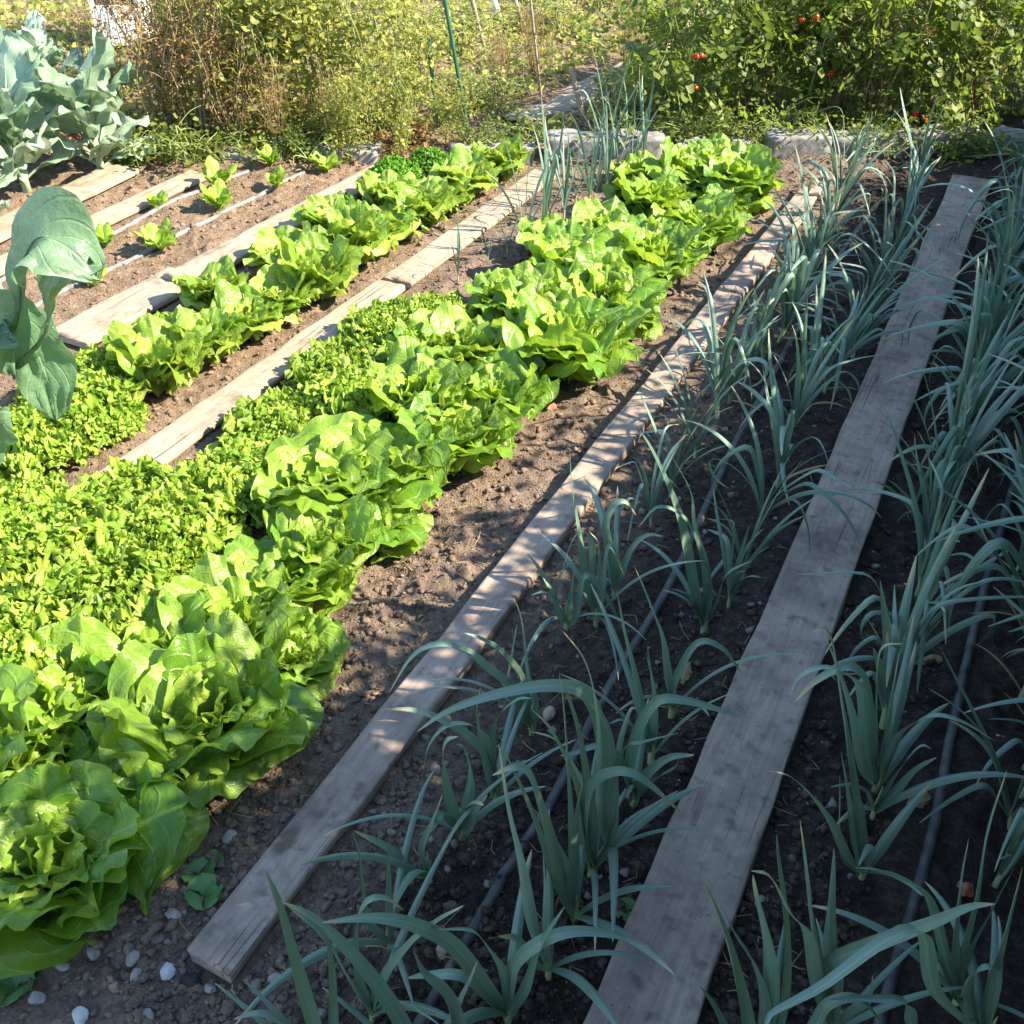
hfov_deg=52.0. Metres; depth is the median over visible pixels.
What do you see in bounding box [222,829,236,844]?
stone
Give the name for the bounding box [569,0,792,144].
tomato plant
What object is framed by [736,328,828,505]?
leek
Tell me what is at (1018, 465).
leek
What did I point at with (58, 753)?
lettuce
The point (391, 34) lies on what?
garden stake
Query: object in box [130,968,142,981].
stone
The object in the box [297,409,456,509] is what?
lettuce
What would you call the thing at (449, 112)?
yellowing vine
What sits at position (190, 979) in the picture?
stone
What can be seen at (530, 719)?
leek
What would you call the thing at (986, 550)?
leek
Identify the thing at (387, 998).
leek
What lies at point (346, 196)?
curly parsley
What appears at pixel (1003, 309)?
leek
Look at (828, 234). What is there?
leek
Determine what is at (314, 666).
lettuce
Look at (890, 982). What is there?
irrigation hose
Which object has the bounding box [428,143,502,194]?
upright lettuce
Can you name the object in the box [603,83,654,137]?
young leek
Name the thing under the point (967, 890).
dead leaf
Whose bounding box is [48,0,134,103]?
dried vine
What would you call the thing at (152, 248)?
irrigation hose
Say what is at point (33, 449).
curly endive
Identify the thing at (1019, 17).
tomato plant
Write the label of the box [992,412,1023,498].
leek
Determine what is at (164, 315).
curly endive
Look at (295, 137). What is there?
ground weed
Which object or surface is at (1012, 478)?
leek
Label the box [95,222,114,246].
seedling
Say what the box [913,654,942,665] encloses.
dead leaf
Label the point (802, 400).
leek
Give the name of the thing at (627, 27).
dried vine
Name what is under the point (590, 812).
leek
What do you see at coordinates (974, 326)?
leek
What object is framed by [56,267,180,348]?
plank
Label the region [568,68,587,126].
garden stake
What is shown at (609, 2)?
weed clump
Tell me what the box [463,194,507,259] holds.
young leek
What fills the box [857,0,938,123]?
dried vine
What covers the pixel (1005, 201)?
leek
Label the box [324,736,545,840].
leek
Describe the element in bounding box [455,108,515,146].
ground weed
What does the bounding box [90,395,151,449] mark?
curly endive
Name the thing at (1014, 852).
leek
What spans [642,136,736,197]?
lettuce
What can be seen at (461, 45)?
wire fence
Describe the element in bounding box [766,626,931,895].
leek
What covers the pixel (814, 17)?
tomato plant
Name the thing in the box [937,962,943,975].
stone
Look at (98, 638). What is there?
lettuce
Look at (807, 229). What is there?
leek
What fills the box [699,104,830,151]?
ground weed
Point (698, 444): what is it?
leek
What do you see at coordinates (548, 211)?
young leek
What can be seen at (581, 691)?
leek
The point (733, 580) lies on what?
leek
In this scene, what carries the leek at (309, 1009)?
on the ground at (963, 819)
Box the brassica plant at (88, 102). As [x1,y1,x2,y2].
[23,27,155,168]
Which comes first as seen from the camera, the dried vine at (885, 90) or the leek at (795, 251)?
the leek at (795, 251)
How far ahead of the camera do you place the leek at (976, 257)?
2.98 m
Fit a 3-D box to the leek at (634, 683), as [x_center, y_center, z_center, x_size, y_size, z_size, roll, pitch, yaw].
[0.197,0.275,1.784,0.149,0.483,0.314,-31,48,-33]
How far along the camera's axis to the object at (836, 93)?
4.64 m
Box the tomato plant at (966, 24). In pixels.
[838,0,1023,131]
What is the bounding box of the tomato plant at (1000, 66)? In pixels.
[953,10,1020,67]
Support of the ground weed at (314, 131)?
on the ground at (963, 819)
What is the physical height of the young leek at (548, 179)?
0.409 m
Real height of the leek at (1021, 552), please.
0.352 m
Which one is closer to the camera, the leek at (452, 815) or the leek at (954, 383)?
the leek at (452, 815)
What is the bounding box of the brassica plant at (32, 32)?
[0,7,83,120]
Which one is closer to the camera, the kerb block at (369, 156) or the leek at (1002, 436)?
the leek at (1002, 436)
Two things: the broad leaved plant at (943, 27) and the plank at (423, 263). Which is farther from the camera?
the broad leaved plant at (943, 27)
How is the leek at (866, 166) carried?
on the ground at (963, 819)
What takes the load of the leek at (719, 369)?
on the ground at (963, 819)
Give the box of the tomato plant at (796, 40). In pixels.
[742,1,816,76]
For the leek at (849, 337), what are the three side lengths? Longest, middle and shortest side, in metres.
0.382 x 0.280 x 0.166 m
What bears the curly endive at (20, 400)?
on the ground at (963, 819)
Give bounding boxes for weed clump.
[391,0,452,33]
[396,0,524,66]
[425,47,507,100]
[438,0,493,24]
[446,39,538,120]
[466,33,552,74]
[473,0,589,40]
[521,0,619,40]
[572,0,626,8]
[582,27,706,121]
[583,0,627,10]
[587,30,694,92]
[695,2,756,19]
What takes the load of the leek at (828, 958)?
on the ground at (963, 819)
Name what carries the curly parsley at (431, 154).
on the ground at (963, 819)
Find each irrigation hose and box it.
[0,169,249,283]
[35,171,305,306]
[412,201,880,1023]
[873,449,1023,1023]
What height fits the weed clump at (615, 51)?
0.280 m
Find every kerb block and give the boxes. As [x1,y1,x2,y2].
[219,145,284,161]
[316,141,381,164]
[448,141,534,164]
[543,128,605,161]
[608,128,664,159]
[675,136,750,147]
[761,127,831,159]
[826,128,909,157]
[903,123,983,156]
[982,126,1023,156]
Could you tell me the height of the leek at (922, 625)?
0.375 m
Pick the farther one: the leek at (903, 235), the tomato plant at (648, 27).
the tomato plant at (648, 27)
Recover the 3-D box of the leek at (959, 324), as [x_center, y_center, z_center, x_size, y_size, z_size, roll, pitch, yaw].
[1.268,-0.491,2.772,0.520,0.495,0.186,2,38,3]
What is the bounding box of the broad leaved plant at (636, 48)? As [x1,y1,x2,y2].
[625,0,692,62]
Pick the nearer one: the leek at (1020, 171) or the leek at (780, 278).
the leek at (780, 278)
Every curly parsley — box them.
[337,190,357,202]
[363,153,426,187]
[408,145,448,174]
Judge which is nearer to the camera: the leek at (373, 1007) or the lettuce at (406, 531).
the leek at (373, 1007)
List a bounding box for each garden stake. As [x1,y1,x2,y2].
[383,0,395,59]
[426,38,438,122]
[443,0,468,132]
[470,0,485,52]
[490,0,501,20]
[513,0,526,28]
[529,0,542,97]
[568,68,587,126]
[599,50,612,97]
[973,0,985,113]
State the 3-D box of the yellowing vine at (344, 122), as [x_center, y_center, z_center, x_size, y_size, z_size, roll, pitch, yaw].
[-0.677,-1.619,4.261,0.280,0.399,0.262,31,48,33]
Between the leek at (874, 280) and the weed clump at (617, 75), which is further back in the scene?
the weed clump at (617, 75)
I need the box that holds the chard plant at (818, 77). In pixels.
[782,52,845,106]
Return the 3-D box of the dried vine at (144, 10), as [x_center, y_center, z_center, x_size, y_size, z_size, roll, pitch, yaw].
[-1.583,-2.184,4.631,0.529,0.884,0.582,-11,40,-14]
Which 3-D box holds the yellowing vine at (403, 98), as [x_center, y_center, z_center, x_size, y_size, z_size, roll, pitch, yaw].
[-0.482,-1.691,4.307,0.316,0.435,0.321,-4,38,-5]
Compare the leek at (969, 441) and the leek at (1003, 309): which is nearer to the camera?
the leek at (969, 441)
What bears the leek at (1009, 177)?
on the ground at (963, 819)
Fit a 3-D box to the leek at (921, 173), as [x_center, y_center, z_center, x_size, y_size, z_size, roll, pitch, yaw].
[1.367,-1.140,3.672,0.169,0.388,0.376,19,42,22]
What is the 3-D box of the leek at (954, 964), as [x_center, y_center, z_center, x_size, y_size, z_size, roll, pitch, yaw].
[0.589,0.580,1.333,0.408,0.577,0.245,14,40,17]
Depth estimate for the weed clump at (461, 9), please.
6.09 m
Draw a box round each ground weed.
[99,98,217,171]
[103,128,160,166]
[127,91,231,178]
[201,101,272,159]
[229,108,340,168]
[252,91,434,162]
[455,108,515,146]
[480,90,591,157]
[577,82,750,146]
[668,93,740,140]
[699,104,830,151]
[731,71,844,148]
[823,103,914,153]
[831,110,961,161]
[913,91,1023,169]
[940,110,1023,159]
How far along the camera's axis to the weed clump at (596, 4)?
6.43 m
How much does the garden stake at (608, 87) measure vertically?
0.284 m
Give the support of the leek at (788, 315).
on the ground at (963, 819)
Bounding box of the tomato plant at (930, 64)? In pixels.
[798,0,1023,129]
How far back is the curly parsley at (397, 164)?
4.03 m
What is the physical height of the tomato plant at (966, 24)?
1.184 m
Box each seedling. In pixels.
[87,267,106,286]
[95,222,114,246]
[132,222,176,250]
[146,189,167,206]
[155,217,172,228]
[197,178,232,210]
[200,155,236,182]
[256,143,279,166]
[265,165,286,187]
[308,149,342,172]
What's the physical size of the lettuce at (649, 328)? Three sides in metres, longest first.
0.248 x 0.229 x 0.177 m
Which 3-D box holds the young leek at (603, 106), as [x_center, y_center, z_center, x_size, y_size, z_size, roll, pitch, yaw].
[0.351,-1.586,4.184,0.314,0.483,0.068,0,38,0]
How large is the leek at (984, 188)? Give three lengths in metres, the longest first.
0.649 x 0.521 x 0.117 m
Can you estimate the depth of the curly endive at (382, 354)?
2.92 m
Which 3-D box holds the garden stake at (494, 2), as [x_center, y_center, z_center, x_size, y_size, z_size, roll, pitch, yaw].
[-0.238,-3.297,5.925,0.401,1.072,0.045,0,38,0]
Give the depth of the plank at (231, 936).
2.05 m
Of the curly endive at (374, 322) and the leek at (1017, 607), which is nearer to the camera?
the leek at (1017, 607)
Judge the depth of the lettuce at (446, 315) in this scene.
2.93 m
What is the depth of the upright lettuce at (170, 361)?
2.89 m
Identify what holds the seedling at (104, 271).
on the ground at (963, 819)
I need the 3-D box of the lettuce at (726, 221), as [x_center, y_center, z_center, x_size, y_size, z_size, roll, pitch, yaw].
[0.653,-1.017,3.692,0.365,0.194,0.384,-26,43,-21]
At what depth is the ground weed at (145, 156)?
4.30 m
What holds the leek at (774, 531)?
on the ground at (963, 819)
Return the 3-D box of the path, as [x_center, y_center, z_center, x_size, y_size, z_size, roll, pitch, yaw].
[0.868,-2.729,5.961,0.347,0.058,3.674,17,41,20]
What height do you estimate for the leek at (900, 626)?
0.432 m
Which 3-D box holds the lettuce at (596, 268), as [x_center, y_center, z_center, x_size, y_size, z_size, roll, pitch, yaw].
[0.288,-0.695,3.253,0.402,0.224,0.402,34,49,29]
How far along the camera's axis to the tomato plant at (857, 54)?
4.49 m
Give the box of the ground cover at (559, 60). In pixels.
[0,0,1023,129]
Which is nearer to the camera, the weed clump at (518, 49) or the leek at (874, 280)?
the leek at (874, 280)
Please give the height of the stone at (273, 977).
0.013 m
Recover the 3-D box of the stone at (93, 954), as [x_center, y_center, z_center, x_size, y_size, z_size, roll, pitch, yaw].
[-0.649,0.684,1.628,0.020,0.016,0.027,-13,40,-16]
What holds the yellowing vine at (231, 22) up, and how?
on the ground at (963, 819)
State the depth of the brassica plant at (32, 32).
4.53 m
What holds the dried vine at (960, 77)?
on the ground at (963, 819)
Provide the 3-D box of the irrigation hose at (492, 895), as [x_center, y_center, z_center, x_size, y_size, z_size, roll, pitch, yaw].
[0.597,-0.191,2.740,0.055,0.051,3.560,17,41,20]
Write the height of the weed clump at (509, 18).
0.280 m
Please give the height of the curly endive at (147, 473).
0.157 m
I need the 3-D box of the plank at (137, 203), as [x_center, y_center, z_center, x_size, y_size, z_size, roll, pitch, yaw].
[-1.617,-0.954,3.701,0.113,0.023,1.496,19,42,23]
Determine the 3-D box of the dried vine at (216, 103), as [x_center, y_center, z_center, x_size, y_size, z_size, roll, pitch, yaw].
[-1.170,-1.765,4.320,0.382,0.562,0.371,-6,39,-7]
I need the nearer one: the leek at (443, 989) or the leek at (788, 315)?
the leek at (443, 989)
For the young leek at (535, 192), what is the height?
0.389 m
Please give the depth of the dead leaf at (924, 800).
1.84 m
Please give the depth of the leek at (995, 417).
2.36 m
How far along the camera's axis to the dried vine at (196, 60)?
4.30 m
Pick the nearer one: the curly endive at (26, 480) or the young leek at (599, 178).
the curly endive at (26, 480)
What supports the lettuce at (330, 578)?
on the ground at (963, 819)
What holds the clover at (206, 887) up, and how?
on the ground at (963, 819)
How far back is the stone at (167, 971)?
1.60 m
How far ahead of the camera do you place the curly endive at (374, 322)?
3.06 m
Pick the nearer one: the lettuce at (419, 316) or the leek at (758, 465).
the leek at (758, 465)
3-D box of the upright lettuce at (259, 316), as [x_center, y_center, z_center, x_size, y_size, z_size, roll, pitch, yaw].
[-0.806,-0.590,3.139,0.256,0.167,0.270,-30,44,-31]
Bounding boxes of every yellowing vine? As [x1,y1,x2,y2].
[129,0,240,121]
[167,0,287,131]
[179,0,268,82]
[202,0,355,133]
[238,0,373,139]
[247,0,376,80]
[269,0,426,141]
[312,59,390,164]
[354,43,430,153]
[376,0,468,125]
[421,73,481,146]
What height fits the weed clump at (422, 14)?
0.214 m
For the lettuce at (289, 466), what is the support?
on the ground at (963, 819)
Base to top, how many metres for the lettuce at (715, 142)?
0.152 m
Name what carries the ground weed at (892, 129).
on the ground at (963, 819)
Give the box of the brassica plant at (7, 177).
[0,146,27,213]
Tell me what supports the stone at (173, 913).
on the ground at (963, 819)
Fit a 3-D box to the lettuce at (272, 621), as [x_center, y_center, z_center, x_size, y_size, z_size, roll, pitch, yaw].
[-0.555,0.231,2.096,0.301,0.179,0.330,24,49,27]
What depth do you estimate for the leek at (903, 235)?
3.38 m
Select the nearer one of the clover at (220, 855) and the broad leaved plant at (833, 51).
the clover at (220, 855)
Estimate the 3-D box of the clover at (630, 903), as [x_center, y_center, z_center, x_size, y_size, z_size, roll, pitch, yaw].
[0.183,0.638,1.685,0.043,0.018,0.044,-14,40,-17]
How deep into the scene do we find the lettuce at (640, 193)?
3.81 m
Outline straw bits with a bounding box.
[3,158,998,1023]
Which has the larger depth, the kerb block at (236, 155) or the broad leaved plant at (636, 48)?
the broad leaved plant at (636, 48)
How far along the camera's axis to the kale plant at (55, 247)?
2.13 m
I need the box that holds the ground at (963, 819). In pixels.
[0,0,1023,1023]
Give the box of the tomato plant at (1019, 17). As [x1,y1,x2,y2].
[922,0,1023,126]
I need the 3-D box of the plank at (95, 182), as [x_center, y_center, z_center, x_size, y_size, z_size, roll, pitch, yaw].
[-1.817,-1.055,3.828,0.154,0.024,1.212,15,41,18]
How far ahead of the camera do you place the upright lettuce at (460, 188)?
3.91 m
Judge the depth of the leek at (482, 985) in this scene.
1.37 m
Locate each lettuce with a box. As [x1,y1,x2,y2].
[0,615,135,754]
[0,663,49,772]
[0,686,93,796]
[0,737,209,979]
[43,590,209,698]
[57,702,198,814]
[85,609,323,809]
[102,312,214,397]
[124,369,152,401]
[157,552,310,657]
[164,305,246,365]
[172,254,249,310]
[199,526,360,618]
[202,279,283,342]
[241,264,315,323]
[242,221,318,267]
[245,614,349,700]
[248,412,398,515]
[259,484,385,593]
[266,230,363,301]
[290,193,355,232]
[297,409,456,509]
[318,199,398,264]
[353,335,472,422]
[355,169,422,206]
[358,462,433,568]
[364,417,464,486]
[370,203,421,240]
[378,175,463,232]
[393,308,494,356]
[396,382,523,472]
[412,175,474,214]
[421,300,526,365]
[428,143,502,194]
[444,346,560,420]
[464,257,560,318]
[470,132,532,181]
[476,276,570,331]
[491,283,652,386]
[516,219,630,266]
[518,213,590,249]
[550,238,672,308]
[565,195,646,228]
[600,293,663,340]
[602,163,696,217]
[607,213,709,291]
[610,149,656,179]
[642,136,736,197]
[646,214,720,263]
[651,191,751,248]
[686,140,785,212]
[687,132,751,159]
[696,183,753,220]
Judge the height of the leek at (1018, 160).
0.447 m
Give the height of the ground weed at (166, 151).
0.333 m
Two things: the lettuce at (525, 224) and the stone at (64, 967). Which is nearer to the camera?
the stone at (64, 967)
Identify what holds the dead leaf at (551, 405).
on the ground at (963, 819)
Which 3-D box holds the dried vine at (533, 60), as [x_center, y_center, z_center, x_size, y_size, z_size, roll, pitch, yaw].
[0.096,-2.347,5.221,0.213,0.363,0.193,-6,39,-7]
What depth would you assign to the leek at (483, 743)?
1.76 m
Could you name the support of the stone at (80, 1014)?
on the ground at (963, 819)
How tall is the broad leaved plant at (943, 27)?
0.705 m
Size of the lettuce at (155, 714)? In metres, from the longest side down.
0.262 x 0.246 x 0.162 m
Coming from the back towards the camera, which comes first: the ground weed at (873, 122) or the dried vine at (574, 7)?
the dried vine at (574, 7)
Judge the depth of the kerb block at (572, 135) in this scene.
4.35 m
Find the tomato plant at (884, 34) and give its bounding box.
[862,0,910,69]
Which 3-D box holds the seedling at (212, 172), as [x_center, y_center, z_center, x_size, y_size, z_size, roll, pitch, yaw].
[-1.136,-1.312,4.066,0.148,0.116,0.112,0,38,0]
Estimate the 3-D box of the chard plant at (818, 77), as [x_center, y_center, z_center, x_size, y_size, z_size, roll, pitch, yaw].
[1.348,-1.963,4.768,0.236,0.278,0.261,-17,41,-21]
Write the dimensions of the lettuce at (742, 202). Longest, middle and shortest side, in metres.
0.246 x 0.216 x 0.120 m
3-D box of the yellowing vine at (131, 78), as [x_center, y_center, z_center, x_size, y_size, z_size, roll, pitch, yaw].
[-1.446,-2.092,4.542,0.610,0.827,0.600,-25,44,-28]
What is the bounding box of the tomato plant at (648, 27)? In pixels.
[587,0,736,114]
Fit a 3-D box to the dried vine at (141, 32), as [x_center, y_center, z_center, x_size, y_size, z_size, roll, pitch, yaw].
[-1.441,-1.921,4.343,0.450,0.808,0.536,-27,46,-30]
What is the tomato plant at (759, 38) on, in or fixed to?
on the ground at (963, 819)
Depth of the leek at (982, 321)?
2.76 m
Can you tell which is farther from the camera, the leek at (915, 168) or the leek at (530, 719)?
the leek at (915, 168)
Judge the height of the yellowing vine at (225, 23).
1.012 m
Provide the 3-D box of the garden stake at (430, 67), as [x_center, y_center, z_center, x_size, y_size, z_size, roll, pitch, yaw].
[-0.347,-1.866,4.628,0.042,0.421,0.020,0,38,0]
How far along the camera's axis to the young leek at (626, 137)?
4.07 m
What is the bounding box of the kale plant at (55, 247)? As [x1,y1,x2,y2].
[0,186,105,464]
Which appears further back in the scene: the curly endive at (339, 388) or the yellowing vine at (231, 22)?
the yellowing vine at (231, 22)
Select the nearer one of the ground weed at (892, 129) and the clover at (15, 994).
the clover at (15, 994)
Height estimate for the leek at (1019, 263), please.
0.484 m
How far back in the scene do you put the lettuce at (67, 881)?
1.67 m
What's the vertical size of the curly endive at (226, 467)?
0.149 m
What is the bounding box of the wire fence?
[428,0,1023,118]
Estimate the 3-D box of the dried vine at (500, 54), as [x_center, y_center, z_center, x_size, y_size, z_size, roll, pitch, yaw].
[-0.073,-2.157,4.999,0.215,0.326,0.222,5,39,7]
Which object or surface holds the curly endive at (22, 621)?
on the ground at (963, 819)
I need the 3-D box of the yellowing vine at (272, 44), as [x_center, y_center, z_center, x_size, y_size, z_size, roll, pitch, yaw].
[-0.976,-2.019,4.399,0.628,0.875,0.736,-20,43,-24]
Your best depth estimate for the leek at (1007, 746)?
1.79 m
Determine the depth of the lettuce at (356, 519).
2.29 m
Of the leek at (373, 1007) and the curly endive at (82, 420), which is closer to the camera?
the leek at (373, 1007)
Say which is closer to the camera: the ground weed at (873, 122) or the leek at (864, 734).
the leek at (864, 734)
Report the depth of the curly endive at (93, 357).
2.85 m
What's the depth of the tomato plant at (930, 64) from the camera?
4.50 m
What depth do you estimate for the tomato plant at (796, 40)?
5.17 m
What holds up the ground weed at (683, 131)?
on the ground at (963, 819)
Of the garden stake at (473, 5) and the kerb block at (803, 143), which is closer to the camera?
the kerb block at (803, 143)
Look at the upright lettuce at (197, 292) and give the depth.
3.23 m
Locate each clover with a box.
[0,972,35,1007]
[181,857,215,882]
[184,873,222,910]
[209,849,223,861]
[616,897,635,921]
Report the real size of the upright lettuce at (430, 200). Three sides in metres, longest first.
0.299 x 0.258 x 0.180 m
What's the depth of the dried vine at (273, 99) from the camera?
4.31 m
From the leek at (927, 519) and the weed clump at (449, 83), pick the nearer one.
the leek at (927, 519)
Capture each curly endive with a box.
[0,404,91,485]
[0,468,69,510]
[0,488,125,584]
[0,510,38,586]
[0,567,85,678]
[8,531,192,636]
[9,368,147,458]
[11,383,27,407]
[52,454,182,517]
[73,343,154,390]
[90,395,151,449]
[91,479,251,578]
[154,309,195,318]
[176,437,269,535]
[206,418,305,456]
[219,385,319,441]
[280,333,377,391]
[295,355,398,422]
[334,293,418,347]
[372,326,450,363]
[392,289,481,318]
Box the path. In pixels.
[500,3,706,121]
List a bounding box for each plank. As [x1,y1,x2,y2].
[0,163,139,242]
[0,170,206,276]
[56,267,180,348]
[98,270,408,472]
[163,165,374,280]
[187,184,822,983]
[383,169,556,287]
[583,174,989,1023]
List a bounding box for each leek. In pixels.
[215,871,338,1023]
[236,771,433,1023]
[283,902,477,1023]
[300,752,542,908]
[322,849,650,1023]
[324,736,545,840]
[330,825,462,1023]
[386,682,574,799]
[389,601,560,735]
[414,952,516,1023]
[417,679,712,941]
[447,218,459,280]
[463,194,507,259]
[485,135,558,223]
[492,212,521,253]
[493,675,674,974]
[498,744,651,1023]
[517,552,645,677]
[533,96,569,215]
[533,629,680,949]
[536,462,702,680]
[542,131,554,219]
[545,120,581,218]
[553,126,599,202]
[561,585,730,764]
[561,694,740,806]
[563,49,639,166]
[569,90,626,198]
[574,121,620,191]
[584,478,662,597]
[591,88,655,164]
[599,105,623,183]
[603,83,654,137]
[610,424,688,536]
[614,99,660,154]
[616,566,816,718]
[632,392,726,496]
[639,67,654,150]
[639,429,749,633]
[649,346,747,458]
[656,269,768,418]
[685,290,780,410]
[685,386,880,550]
[700,834,882,1023]
[701,459,819,591]
[707,488,767,607]
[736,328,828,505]
[738,230,795,360]
[740,146,895,297]
[740,298,878,429]
[741,276,782,383]
[751,822,994,1023]
[752,241,865,342]
[764,200,851,311]
[764,870,1021,1023]
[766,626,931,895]
[771,248,856,411]
[771,279,906,379]
[785,288,885,409]
[787,615,993,795]
[789,213,962,358]
[790,115,892,223]
[795,170,865,241]
[798,159,885,249]
[799,96,920,205]
[802,187,837,292]
[804,571,1023,681]
[807,770,1023,1023]
[815,241,907,323]
[831,744,1023,823]
[843,112,879,191]
[846,406,987,637]
[850,185,933,296]
[850,524,956,729]
[859,161,937,272]
[860,462,1007,691]
[869,146,940,229]
[871,350,1017,532]
[872,405,972,551]
[878,307,1023,394]
[880,261,1023,419]
[881,89,946,182]
[885,336,1023,438]
[886,167,930,244]
[886,369,1023,500]
[906,354,1002,475]
[908,141,925,197]
[914,483,1023,656]
[916,297,1023,430]
[919,648,1023,829]
[923,118,1023,241]
[937,189,1023,314]
[946,209,1023,327]
[953,245,1021,311]
[954,230,1023,464]
[958,269,1023,384]
[962,677,1023,782]
[968,186,1023,244]
[969,236,1023,345]
[970,450,1023,624]
[974,429,1023,515]
[974,613,1023,702]
[976,174,1023,282]
[980,156,1016,236]
[987,347,1023,455]
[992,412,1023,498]
[992,807,1023,888]
[993,121,1023,169]
[993,152,1020,199]
[994,587,1023,714]
[996,216,1023,300]
[996,253,1023,317]
[997,145,1023,213]
[998,179,1023,223]
[1000,433,1023,586]
[1004,170,1017,196]
[1007,172,1023,274]
[1012,471,1023,576]
[1019,787,1023,813]
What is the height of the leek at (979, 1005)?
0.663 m
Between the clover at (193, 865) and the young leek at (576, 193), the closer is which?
the clover at (193, 865)
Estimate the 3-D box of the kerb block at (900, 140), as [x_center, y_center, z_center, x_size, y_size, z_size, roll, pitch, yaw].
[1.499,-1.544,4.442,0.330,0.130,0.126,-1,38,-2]
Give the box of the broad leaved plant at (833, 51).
[761,1,886,101]
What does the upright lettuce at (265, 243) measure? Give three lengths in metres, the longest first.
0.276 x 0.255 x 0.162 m
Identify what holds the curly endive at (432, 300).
on the ground at (963, 819)
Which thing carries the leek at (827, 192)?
on the ground at (963, 819)
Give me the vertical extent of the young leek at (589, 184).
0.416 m
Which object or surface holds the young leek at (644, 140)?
on the ground at (963, 819)
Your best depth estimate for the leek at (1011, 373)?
2.66 m
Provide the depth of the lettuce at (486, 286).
3.21 m
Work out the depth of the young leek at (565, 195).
3.78 m
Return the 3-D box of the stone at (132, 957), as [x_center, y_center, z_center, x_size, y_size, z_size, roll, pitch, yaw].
[-0.586,0.691,1.623,0.021,0.018,0.028,-3,38,-4]
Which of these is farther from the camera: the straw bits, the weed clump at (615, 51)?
the weed clump at (615, 51)
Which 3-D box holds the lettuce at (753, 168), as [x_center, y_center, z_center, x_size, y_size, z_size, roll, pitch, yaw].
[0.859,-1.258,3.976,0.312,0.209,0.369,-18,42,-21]
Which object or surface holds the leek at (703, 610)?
on the ground at (963, 819)
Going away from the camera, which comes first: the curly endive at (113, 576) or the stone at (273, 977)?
the stone at (273, 977)
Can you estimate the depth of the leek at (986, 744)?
1.75 m
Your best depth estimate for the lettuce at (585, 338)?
2.85 m
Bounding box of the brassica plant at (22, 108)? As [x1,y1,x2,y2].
[0,27,88,192]
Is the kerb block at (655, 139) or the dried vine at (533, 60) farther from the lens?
the dried vine at (533, 60)
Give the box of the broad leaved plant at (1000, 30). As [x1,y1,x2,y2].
[947,17,1023,52]
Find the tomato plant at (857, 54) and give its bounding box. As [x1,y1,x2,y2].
[746,0,999,127]
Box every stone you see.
[28,991,45,1004]
[55,962,70,971]
[72,1006,88,1023]
[86,946,99,960]
[125,949,139,966]
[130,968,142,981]
[142,1008,153,1019]
[160,962,175,980]
[164,908,181,918]
[180,972,201,987]
[204,983,216,993]
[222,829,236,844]
[267,973,279,982]
[435,945,446,958]
[542,706,555,720]
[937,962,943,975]
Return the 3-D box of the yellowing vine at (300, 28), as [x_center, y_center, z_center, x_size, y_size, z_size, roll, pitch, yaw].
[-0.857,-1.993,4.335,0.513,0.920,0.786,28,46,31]
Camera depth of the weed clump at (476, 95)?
4.79 m
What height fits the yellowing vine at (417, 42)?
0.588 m
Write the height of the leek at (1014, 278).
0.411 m
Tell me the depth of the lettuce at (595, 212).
3.68 m
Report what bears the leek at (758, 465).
on the ground at (963, 819)
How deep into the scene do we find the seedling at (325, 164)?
4.24 m
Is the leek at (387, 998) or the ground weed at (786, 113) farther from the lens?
the ground weed at (786, 113)
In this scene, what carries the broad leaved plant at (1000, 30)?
on the ground at (963, 819)
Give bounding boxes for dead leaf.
[544,401,556,409]
[680,661,691,684]
[905,792,931,808]
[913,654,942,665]
[956,880,973,897]
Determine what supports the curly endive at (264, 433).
on the ground at (963, 819)
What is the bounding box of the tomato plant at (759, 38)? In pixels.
[613,0,866,124]
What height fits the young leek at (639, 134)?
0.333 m
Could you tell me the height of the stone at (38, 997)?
0.016 m
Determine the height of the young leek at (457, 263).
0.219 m
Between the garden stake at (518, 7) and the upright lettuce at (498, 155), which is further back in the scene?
the garden stake at (518, 7)
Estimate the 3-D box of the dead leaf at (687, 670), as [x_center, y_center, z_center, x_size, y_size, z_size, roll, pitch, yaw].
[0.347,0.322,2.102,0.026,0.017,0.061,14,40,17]
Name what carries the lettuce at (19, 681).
on the ground at (963, 819)
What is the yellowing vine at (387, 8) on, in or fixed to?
on the ground at (963, 819)
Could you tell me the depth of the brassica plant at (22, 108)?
3.90 m
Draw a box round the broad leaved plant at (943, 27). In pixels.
[892,0,1011,78]
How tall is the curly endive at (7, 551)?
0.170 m
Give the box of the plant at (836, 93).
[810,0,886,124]
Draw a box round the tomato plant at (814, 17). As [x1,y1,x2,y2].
[693,0,921,119]
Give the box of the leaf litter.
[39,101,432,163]
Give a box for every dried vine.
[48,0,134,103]
[92,0,198,138]
[94,0,200,112]
[126,0,250,144]
[176,10,271,143]
[244,47,304,146]
[287,49,349,141]
[478,22,515,87]
[509,0,551,78]
[561,0,586,19]
[602,0,642,58]
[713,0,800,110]
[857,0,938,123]
[908,0,1014,120]
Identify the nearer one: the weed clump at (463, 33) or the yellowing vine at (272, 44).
the yellowing vine at (272, 44)
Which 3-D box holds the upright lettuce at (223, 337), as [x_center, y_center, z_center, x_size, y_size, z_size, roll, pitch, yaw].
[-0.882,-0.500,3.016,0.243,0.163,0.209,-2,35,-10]
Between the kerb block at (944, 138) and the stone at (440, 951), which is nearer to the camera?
the stone at (440, 951)
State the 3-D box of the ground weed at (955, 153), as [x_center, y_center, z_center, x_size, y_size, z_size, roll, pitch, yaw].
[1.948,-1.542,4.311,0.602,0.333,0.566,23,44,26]
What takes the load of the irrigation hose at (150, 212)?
on the ground at (963, 819)

